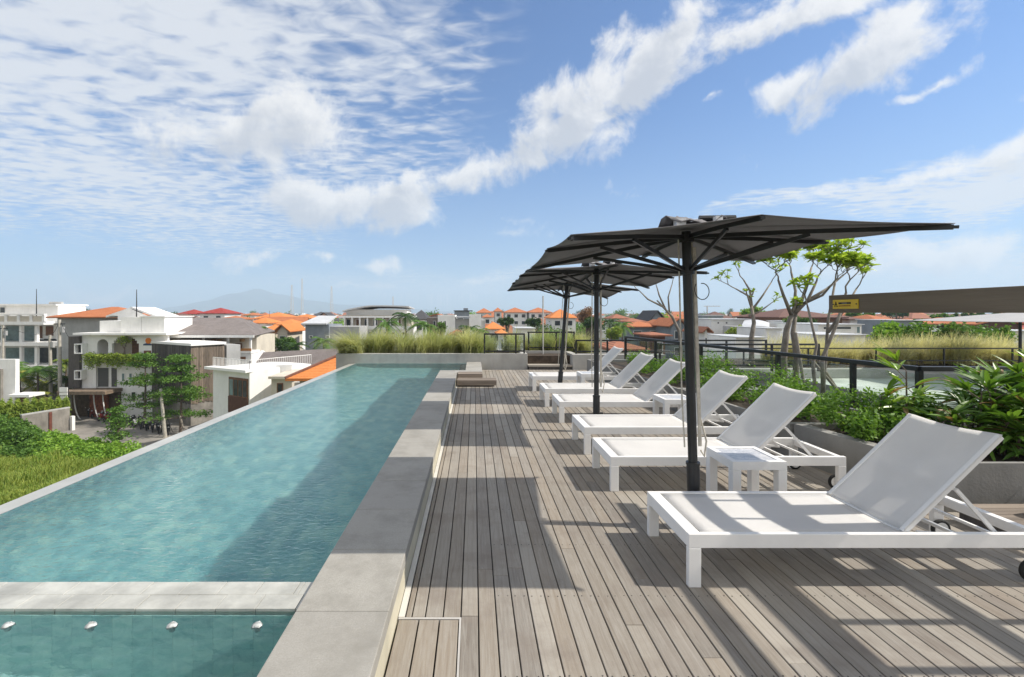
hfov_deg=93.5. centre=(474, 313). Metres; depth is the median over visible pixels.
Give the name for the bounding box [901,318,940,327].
tiled house
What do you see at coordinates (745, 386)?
leafy bush
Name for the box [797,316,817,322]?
broadleaf tree
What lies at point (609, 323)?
palm tree
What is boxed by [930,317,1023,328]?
tiled house
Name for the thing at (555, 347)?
glass railing
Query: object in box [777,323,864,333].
flat roofed house
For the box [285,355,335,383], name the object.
tiled house
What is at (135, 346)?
door
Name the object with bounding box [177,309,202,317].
tiled house
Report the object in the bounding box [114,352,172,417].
layered tree
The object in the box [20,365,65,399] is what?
palm tree
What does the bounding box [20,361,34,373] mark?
palm tree
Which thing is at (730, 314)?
town house
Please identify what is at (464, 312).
grey roof pavilion
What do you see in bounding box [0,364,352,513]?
infinity edge wall
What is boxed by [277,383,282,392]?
window
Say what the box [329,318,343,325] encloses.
town tree
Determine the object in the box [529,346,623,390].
sun lounger
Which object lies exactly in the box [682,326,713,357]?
tiled house
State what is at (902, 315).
broadleaf tree
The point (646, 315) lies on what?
tiled house
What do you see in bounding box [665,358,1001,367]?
roof bed
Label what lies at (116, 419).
tree
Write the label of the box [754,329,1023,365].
fountain grass
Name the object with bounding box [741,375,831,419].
leafy bush
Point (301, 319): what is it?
town house
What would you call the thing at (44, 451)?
roadside bush
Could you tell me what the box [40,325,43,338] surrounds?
window
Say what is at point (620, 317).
tiled house
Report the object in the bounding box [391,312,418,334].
palm tree
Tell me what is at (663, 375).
sun lounger
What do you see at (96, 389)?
villa
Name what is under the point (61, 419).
compound wall
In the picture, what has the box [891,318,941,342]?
broadleaf tree
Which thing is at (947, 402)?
terrace curb
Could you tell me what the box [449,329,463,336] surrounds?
tiled house
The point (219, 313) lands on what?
tiled house
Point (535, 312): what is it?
tiled house
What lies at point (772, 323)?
white low building
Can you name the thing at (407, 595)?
deck edge strip
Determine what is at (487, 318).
tiled house
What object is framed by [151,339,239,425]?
timber clad building
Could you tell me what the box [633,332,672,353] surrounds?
tiled house
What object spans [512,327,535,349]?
white gable shed
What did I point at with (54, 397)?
boundary wall
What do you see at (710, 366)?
leafy bush
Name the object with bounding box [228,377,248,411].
window
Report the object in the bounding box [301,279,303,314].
lattice mast
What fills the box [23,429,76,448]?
roadside bush
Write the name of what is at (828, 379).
tree prop
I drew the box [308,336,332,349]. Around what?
palm tree
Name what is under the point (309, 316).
tiled house
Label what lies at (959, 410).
broadleaf palm
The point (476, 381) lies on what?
wooden step
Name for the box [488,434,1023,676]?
deck screws
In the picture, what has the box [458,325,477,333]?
palm tree
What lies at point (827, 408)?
leafy bush
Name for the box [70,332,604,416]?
ground
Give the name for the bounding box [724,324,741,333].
broadleaf tree
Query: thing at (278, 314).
tiled house
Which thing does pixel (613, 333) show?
broadleaf tree
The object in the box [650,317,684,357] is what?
tiled house
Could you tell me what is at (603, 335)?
town house
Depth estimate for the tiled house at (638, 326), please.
100.00 m
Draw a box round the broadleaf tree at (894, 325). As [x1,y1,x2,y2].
[866,320,910,345]
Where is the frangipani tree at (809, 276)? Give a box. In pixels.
[786,238,880,396]
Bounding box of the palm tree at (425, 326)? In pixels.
[406,320,437,337]
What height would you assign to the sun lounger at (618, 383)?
0.911 m
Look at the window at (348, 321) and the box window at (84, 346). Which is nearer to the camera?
the box window at (84, 346)
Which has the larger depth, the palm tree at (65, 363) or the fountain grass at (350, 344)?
the palm tree at (65, 363)
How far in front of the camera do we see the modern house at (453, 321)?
90.30 m
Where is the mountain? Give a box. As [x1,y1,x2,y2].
[161,289,474,313]
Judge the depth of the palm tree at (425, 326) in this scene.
75.40 m
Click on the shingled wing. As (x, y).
(253, 339)
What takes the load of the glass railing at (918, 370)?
on the concrete planter at (619, 365)
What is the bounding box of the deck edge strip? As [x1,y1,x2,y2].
[398,385,457,617]
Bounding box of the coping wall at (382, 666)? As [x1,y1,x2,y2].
[375,375,457,676]
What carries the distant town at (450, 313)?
on the ground at (581, 335)
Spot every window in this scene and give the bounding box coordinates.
[0,307,5,312]
[6,325,18,340]
[6,347,34,362]
[24,325,34,340]
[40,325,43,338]
[40,347,56,362]
[45,325,54,335]
[74,343,87,353]
[74,370,86,379]
[98,367,109,387]
[111,367,117,387]
[121,373,124,381]
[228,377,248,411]
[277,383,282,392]
[346,319,350,325]
[633,331,641,336]
[657,342,662,353]
[674,331,682,338]
[674,347,682,355]
[822,326,851,329]
[856,326,860,333]
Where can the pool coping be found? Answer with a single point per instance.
(338, 624)
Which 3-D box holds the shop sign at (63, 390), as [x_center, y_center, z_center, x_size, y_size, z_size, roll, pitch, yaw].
[-47.944,10.768,56.090,0.986,4.363,0.180,0,0,0]
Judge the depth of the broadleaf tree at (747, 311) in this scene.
110.04 m
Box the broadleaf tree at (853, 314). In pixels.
[844,313,874,316]
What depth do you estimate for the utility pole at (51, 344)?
61.87 m
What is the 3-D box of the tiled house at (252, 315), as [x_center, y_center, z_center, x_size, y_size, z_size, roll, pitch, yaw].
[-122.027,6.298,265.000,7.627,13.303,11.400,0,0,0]
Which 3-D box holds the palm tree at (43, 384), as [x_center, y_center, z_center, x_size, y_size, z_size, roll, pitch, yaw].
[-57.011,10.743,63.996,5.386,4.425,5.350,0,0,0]
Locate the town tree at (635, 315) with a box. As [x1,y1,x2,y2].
[629,310,638,318]
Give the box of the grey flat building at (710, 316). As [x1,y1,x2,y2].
[698,315,723,317]
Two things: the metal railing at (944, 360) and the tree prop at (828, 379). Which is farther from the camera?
the metal railing at (944, 360)
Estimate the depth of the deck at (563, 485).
2.92 m
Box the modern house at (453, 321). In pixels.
[427,314,484,337]
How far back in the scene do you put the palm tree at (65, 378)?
62.25 m
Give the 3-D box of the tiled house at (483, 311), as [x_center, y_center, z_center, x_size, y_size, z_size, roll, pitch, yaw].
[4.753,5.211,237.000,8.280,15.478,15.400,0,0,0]
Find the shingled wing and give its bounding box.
[169,318,274,363]
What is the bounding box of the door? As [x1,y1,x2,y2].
[132,339,138,353]
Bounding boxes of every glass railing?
[484,333,524,353]
[527,332,574,351]
[624,336,1021,421]
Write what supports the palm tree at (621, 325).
on the ground at (581, 335)
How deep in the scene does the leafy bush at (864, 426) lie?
4.75 m
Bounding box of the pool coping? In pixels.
[257,362,481,676]
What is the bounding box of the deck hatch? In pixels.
[385,617,460,676]
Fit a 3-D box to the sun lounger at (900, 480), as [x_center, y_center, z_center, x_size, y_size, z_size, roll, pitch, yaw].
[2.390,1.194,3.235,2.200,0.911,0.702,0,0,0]
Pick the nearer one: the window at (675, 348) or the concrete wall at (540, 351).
the concrete wall at (540, 351)
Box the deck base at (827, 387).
[406,371,969,676]
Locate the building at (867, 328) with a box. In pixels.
[855,319,919,344]
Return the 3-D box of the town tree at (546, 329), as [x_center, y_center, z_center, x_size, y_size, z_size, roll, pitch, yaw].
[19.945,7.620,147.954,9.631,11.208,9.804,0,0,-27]
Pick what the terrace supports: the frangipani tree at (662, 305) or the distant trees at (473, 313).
the frangipani tree at (662, 305)
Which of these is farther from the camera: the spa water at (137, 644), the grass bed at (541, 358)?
the grass bed at (541, 358)
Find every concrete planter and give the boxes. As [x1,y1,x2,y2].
[587,359,757,411]
[683,389,860,455]
[794,423,1023,511]
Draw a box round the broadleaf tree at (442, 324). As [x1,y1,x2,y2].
[436,321,447,336]
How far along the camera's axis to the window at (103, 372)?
60.23 m
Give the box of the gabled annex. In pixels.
[106,307,178,319]
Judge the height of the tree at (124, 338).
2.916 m
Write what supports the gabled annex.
on the ground at (581, 335)
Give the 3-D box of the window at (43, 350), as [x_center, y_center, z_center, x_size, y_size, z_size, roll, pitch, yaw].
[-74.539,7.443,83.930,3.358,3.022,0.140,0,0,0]
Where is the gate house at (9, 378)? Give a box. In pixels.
[0,359,44,403]
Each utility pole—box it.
[0,325,7,358]
[44,335,55,399]
[53,320,65,395]
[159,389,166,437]
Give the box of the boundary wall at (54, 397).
[21,387,72,406]
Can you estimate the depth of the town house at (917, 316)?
260.45 m
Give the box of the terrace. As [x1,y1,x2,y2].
[800,378,1006,397]
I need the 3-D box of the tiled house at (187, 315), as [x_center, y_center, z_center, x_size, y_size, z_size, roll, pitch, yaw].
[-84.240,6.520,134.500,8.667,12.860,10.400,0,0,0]
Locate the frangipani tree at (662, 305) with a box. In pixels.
[634,276,682,360]
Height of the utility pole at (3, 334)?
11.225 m
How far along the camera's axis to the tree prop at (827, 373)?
9.03 m
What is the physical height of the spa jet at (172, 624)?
0.070 m
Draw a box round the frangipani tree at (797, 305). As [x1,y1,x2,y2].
[756,240,873,381]
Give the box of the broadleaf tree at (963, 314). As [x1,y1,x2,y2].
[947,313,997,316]
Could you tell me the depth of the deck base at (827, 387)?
3.60 m
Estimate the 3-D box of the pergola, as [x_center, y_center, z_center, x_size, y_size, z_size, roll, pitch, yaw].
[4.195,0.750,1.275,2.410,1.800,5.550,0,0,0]
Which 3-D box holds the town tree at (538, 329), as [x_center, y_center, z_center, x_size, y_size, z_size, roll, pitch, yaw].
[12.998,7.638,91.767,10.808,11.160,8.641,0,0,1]
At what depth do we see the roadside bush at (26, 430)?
45.69 m
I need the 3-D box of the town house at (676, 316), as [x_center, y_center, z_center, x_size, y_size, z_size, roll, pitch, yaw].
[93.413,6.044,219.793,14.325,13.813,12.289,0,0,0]
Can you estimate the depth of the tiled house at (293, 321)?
122.40 m
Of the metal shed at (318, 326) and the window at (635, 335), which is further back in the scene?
the window at (635, 335)
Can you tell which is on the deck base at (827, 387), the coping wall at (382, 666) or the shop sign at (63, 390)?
the coping wall at (382, 666)
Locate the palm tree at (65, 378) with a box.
[46,375,71,390]
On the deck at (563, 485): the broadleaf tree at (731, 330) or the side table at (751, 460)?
the side table at (751, 460)
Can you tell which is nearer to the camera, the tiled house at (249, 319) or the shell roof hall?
the shell roof hall
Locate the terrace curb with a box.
[927,400,978,407]
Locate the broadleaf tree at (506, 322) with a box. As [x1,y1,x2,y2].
[497,316,513,343]
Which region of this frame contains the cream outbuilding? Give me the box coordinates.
[268,369,300,394]
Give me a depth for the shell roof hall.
79.67 m
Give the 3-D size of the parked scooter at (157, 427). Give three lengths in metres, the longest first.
1.768 x 1.214 x 0.700 m
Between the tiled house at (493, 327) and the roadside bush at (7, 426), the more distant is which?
the tiled house at (493, 327)
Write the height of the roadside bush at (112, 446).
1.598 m
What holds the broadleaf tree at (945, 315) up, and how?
on the ground at (581, 335)
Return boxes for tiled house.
[46,307,150,386]
[176,314,197,317]
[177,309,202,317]
[197,308,242,317]
[224,316,256,321]
[243,313,262,320]
[253,317,281,326]
[254,312,297,319]
[266,325,277,351]
[273,319,304,349]
[275,323,304,350]
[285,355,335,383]
[298,314,315,319]
[319,312,334,323]
[414,310,429,341]
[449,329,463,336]
[476,308,492,319]
[482,314,492,323]
[485,322,505,349]
[493,308,502,325]
[494,329,506,349]
[502,308,526,326]
[527,308,552,318]
[544,309,576,333]
[592,341,650,353]
[604,314,627,341]
[615,318,647,322]
[615,321,656,352]
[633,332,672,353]
[636,310,664,320]
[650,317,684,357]
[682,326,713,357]
[732,308,848,322]
[842,315,860,323]
[854,315,891,318]
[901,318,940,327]
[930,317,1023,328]
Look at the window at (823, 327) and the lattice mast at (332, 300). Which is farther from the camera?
the lattice mast at (332, 300)
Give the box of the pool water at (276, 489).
[0,363,466,582]
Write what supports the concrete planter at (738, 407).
on the deck at (563, 485)
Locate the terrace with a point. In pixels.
(877, 383)
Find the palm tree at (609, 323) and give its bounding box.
[599,318,619,341]
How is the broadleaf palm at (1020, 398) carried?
on the concrete planter at (987, 479)
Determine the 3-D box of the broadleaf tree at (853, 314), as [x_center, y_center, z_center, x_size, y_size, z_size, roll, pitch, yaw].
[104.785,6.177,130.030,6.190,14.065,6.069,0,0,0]
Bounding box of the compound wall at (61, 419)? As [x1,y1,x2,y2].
[20,407,74,431]
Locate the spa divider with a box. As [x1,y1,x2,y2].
[0,582,312,611]
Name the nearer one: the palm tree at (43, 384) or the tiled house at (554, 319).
the palm tree at (43, 384)
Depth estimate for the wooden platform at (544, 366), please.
14.07 m
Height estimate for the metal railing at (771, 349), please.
0.692 m
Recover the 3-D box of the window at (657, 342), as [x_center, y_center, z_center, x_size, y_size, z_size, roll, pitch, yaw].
[23.120,4.380,59.965,0.900,1.600,0.110,0,0,0]
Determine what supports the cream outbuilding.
on the ground at (581, 335)
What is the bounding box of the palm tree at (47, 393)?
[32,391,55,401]
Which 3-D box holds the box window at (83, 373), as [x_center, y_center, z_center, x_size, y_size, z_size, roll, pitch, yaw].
[-48.840,7.620,59.550,0.880,1.160,0.900,0,0,0]
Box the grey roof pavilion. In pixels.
[454,308,471,317]
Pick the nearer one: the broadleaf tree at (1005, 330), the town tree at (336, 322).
the broadleaf tree at (1005, 330)
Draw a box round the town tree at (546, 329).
[536,321,558,331]
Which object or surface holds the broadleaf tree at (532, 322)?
on the ground at (581, 335)
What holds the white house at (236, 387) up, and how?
on the ground at (581, 335)
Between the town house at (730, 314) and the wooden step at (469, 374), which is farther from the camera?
the town house at (730, 314)
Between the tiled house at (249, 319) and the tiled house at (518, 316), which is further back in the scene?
the tiled house at (518, 316)
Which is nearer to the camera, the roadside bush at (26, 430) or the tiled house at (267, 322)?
the roadside bush at (26, 430)
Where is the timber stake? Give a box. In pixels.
[179,415,183,429]
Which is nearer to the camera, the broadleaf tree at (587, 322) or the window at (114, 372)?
the window at (114, 372)
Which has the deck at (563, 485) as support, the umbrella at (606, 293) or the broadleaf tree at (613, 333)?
the umbrella at (606, 293)
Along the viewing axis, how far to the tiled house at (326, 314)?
182.66 m
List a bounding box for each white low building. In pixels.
[698,318,750,357]
[766,320,784,327]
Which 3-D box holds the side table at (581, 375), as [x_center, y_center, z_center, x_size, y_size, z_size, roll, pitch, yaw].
[2.340,1.425,9.725,0.440,0.450,0.450,0,0,0]
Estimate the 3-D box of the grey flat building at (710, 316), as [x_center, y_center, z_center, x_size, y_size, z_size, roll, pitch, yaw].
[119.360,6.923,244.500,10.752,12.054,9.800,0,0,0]
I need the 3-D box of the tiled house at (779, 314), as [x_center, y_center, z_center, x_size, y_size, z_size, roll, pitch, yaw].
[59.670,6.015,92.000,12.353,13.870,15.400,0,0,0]
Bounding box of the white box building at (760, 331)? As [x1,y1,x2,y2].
[735,326,783,345]
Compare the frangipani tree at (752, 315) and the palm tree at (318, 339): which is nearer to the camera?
the frangipani tree at (752, 315)
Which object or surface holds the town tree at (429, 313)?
on the ground at (581, 335)
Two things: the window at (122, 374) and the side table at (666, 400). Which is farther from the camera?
the window at (122, 374)
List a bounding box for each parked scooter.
[96,411,104,420]
[101,412,110,421]
[150,421,155,432]
[155,422,161,433]
[166,424,170,434]
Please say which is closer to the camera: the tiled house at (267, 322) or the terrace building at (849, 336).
the terrace building at (849, 336)
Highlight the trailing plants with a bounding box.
[81,352,151,369]
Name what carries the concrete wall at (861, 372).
on the hotel block
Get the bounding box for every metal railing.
[575,340,766,356]
[659,343,819,370]
[742,348,1017,365]
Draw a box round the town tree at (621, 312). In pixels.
[613,308,628,316]
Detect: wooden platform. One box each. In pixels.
[528,364,571,369]
[959,504,1023,548]
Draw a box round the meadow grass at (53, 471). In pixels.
[0,445,144,504]
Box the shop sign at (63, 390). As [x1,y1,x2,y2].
[59,387,68,399]
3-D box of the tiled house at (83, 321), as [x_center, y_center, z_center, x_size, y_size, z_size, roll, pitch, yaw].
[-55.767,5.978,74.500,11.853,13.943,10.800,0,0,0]
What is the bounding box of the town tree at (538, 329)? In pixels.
[527,324,565,336]
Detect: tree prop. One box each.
[794,332,805,386]
[810,359,841,394]
[817,360,840,397]
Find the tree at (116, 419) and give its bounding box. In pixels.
[92,404,137,442]
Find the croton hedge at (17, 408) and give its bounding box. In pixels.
[0,395,72,421]
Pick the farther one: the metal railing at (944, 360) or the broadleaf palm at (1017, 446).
the metal railing at (944, 360)
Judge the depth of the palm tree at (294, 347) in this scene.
77.63 m
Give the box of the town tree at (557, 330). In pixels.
[546,324,572,337]
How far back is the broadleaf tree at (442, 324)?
69.72 m
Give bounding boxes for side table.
[577,371,603,393]
[653,394,685,413]
[706,446,786,490]
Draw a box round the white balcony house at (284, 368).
[276,365,292,372]
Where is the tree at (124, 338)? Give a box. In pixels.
[117,336,132,353]
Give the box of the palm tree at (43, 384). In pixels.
[21,378,69,400]
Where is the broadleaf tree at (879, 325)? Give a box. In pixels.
[873,320,888,330]
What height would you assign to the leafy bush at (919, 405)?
0.518 m
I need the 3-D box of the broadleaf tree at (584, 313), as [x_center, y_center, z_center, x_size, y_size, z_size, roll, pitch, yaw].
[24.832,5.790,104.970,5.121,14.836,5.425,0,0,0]
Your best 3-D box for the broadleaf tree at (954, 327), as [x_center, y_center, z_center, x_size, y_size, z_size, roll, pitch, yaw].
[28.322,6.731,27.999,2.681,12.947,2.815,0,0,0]
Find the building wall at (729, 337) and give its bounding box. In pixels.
[707,334,766,357]
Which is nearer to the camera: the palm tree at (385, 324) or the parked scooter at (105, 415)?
the parked scooter at (105, 415)
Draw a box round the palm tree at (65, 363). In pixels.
[53,359,67,386]
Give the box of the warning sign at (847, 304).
[833,299,858,308]
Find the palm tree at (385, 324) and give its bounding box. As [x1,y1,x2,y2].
[370,318,401,337]
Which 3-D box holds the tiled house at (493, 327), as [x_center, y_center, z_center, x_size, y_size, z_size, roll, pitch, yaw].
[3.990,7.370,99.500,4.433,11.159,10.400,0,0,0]
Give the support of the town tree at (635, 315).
on the ground at (581, 335)
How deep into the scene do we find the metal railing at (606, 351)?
14.28 m
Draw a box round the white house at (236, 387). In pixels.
[204,354,310,418]
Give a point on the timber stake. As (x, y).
(181, 421)
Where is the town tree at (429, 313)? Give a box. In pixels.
[426,308,438,315]
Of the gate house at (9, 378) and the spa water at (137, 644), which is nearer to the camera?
the spa water at (137, 644)
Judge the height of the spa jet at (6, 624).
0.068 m
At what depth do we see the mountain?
7725.93 m
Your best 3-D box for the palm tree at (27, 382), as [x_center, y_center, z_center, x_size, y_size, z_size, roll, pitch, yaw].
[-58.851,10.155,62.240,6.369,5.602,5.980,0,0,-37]
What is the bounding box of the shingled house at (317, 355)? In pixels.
[253,349,338,364]
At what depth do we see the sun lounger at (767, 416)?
4.73 m
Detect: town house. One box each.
[261,311,308,321]
[504,325,512,335]
[599,321,604,337]
[667,313,683,320]
[705,312,732,317]
[728,312,740,318]
[894,313,930,319]
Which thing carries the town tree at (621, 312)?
on the ground at (581, 335)
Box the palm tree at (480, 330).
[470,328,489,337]
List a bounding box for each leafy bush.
[625,350,682,373]
[644,352,704,384]
[695,369,756,400]
[699,350,749,378]
[741,361,819,399]
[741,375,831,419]
[796,385,904,432]
[842,405,929,442]
[868,388,954,428]
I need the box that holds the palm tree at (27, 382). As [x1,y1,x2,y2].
[20,370,47,392]
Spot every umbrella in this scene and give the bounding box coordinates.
[507,279,639,393]
[512,261,708,414]
[528,214,958,531]
[912,313,1023,362]
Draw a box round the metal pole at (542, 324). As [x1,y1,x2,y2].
[542,296,543,353]
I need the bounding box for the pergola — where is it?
[829,286,1023,312]
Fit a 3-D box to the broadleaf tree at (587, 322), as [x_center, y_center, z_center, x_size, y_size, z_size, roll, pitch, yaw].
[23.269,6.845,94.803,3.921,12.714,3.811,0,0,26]
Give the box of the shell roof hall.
[723,320,769,333]
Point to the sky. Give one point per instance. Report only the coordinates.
(417, 154)
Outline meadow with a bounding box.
[0,462,73,489]
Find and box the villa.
[57,316,193,418]
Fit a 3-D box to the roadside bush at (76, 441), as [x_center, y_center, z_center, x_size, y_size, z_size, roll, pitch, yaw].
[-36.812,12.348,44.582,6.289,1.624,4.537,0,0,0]
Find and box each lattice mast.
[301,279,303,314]
[330,286,333,313]
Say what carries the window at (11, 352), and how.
in the hotel at (30, 348)
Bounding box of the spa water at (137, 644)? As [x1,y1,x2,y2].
[0,612,294,676]
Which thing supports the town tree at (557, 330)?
on the ground at (581, 335)
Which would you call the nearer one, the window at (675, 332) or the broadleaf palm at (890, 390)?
the broadleaf palm at (890, 390)
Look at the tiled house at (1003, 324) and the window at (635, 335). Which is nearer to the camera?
the tiled house at (1003, 324)
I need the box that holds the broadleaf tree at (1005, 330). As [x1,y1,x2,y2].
[975,322,1017,345]
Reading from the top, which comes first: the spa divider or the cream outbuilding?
the cream outbuilding
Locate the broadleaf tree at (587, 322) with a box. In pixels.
[582,317,599,348]
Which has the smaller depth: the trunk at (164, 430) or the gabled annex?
the trunk at (164, 430)
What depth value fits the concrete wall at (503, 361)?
14.23 m
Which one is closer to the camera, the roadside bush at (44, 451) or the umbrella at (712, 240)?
the umbrella at (712, 240)
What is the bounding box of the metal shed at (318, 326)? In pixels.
[301,316,366,349]
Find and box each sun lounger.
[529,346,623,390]
[540,352,663,406]
[552,358,703,422]
[572,370,770,454]
[592,383,845,490]
[647,413,1023,587]
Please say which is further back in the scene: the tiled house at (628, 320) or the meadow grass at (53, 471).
the tiled house at (628, 320)
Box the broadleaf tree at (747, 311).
[739,306,764,314]
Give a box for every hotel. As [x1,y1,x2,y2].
[0,302,88,386]
[338,305,416,349]
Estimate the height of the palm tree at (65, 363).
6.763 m
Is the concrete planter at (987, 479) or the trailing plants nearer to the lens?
the concrete planter at (987, 479)
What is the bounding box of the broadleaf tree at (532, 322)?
[525,317,541,330]
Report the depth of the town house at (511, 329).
143.02 m
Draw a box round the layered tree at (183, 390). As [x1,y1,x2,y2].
[134,354,212,432]
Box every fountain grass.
[297,328,378,353]
[352,324,500,352]
[482,323,593,352]
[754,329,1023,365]
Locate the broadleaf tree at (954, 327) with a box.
[933,321,997,342]
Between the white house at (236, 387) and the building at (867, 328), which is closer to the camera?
the white house at (236, 387)
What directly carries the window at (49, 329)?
in the hotel at (30, 348)
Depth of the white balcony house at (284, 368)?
46.80 m
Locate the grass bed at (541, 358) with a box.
[394,350,593,363]
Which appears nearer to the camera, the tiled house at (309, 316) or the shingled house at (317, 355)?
the shingled house at (317, 355)
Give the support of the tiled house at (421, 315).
on the ground at (581, 335)
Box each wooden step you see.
[457,378,496,385]
[458,372,481,377]
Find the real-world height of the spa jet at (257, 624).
0.069 m
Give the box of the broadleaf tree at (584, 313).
[576,306,592,342]
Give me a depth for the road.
52.88 m
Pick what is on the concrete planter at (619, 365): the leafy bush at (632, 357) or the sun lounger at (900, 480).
the leafy bush at (632, 357)
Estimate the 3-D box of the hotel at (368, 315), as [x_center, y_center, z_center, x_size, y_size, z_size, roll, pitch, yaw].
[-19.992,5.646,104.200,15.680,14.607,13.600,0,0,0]
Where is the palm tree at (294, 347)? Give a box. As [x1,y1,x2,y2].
[282,341,310,350]
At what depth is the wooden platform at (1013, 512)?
3.70 m
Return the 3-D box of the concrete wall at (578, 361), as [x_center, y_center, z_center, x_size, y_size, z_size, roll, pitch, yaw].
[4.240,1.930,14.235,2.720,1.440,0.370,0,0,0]
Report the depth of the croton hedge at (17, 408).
52.09 m
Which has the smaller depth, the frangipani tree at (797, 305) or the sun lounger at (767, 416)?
the sun lounger at (767, 416)
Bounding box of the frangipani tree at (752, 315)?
[711,258,788,366]
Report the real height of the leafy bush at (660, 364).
0.595 m
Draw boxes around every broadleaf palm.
[839,342,955,425]
[895,388,1023,461]
[913,370,1023,448]
[933,355,1023,427]
[965,397,1023,459]
[977,383,1023,454]
[1000,348,1023,394]
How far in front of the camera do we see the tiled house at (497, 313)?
228.00 m
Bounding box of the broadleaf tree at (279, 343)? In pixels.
[275,334,286,351]
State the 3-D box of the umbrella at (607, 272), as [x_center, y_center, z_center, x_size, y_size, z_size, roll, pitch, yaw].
[1.712,0.454,6.726,2.220,2.394,2.000,1,-2,0]
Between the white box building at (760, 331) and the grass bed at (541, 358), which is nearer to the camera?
the grass bed at (541, 358)
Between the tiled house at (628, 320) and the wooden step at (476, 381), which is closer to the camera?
the wooden step at (476, 381)
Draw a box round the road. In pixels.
[50,417,199,447]
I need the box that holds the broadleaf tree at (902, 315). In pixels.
[881,313,908,318]
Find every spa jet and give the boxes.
[1,621,14,627]
[84,621,96,627]
[166,621,177,627]
[251,621,261,627]
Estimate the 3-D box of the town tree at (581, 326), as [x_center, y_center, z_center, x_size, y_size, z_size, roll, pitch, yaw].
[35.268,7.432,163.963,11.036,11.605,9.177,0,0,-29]
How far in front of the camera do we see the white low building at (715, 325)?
84.00 m
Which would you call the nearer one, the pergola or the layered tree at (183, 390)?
the pergola
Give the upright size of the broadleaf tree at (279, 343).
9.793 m
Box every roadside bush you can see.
[0,413,20,445]
[0,437,42,458]
[11,417,46,446]
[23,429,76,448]
[28,444,121,462]
[50,434,103,453]
[78,439,141,459]
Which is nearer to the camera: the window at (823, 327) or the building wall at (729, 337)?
the building wall at (729, 337)
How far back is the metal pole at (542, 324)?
14.99 m
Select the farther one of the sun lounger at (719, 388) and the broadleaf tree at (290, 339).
the broadleaf tree at (290, 339)
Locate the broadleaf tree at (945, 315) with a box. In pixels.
[930,313,954,318]
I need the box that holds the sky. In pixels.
[0,0,1023,313]
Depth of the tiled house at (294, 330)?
94.14 m
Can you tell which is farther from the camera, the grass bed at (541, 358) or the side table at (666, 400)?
the grass bed at (541, 358)
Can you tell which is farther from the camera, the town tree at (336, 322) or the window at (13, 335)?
the town tree at (336, 322)
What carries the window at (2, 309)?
in the hotel at (30, 348)
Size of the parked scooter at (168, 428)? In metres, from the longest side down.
1.768 x 1.214 x 0.700 m
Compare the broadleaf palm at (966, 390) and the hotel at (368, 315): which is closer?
the broadleaf palm at (966, 390)
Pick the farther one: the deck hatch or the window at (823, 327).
the window at (823, 327)
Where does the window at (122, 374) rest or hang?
in the villa
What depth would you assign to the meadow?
37.21 m
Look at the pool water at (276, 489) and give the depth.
3.85 m
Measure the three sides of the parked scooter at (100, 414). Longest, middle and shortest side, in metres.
1.768 x 1.214 x 0.700 m
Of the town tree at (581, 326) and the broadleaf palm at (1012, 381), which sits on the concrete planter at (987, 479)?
the broadleaf palm at (1012, 381)
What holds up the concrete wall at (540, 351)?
on the grass bed at (541, 358)
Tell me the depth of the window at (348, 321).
100.32 m
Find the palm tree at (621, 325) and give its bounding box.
[610,322,634,341]
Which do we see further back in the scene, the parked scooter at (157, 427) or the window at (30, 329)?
the window at (30, 329)
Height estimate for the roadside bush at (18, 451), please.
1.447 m
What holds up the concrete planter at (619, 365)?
on the deck at (563, 485)
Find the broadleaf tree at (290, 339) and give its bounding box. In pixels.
[275,336,298,350]
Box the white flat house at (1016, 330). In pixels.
[912,328,1023,349]
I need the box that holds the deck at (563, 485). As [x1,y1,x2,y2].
[406,370,1023,676]
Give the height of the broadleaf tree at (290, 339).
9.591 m
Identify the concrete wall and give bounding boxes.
[336,353,527,369]
[525,350,564,352]
[570,354,664,369]
[704,368,1004,377]
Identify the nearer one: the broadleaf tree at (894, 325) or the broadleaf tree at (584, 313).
the broadleaf tree at (894, 325)
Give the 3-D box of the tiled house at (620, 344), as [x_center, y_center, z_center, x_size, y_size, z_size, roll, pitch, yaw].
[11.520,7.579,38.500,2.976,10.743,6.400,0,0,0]
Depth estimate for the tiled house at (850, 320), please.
90.00 m
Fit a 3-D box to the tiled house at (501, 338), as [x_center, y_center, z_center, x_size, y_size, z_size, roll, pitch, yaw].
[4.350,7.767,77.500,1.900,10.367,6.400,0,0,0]
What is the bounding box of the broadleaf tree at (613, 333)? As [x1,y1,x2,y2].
[604,326,622,339]
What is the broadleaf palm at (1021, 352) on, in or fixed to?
on the concrete planter at (987, 479)
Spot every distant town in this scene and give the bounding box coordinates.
[175,313,992,315]
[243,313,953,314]
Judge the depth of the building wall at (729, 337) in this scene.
44.60 m
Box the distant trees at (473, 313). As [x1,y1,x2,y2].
[247,313,989,316]
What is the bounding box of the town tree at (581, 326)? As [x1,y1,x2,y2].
[576,322,585,336]
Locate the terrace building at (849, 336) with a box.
[777,332,869,349]
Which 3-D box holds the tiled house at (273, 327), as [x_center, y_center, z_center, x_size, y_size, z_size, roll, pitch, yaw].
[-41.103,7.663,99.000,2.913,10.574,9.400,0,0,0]
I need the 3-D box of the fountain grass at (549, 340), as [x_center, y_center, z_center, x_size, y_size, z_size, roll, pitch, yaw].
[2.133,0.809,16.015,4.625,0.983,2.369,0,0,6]
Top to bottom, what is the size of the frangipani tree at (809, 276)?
3.850 m
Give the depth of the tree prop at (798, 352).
9.04 m

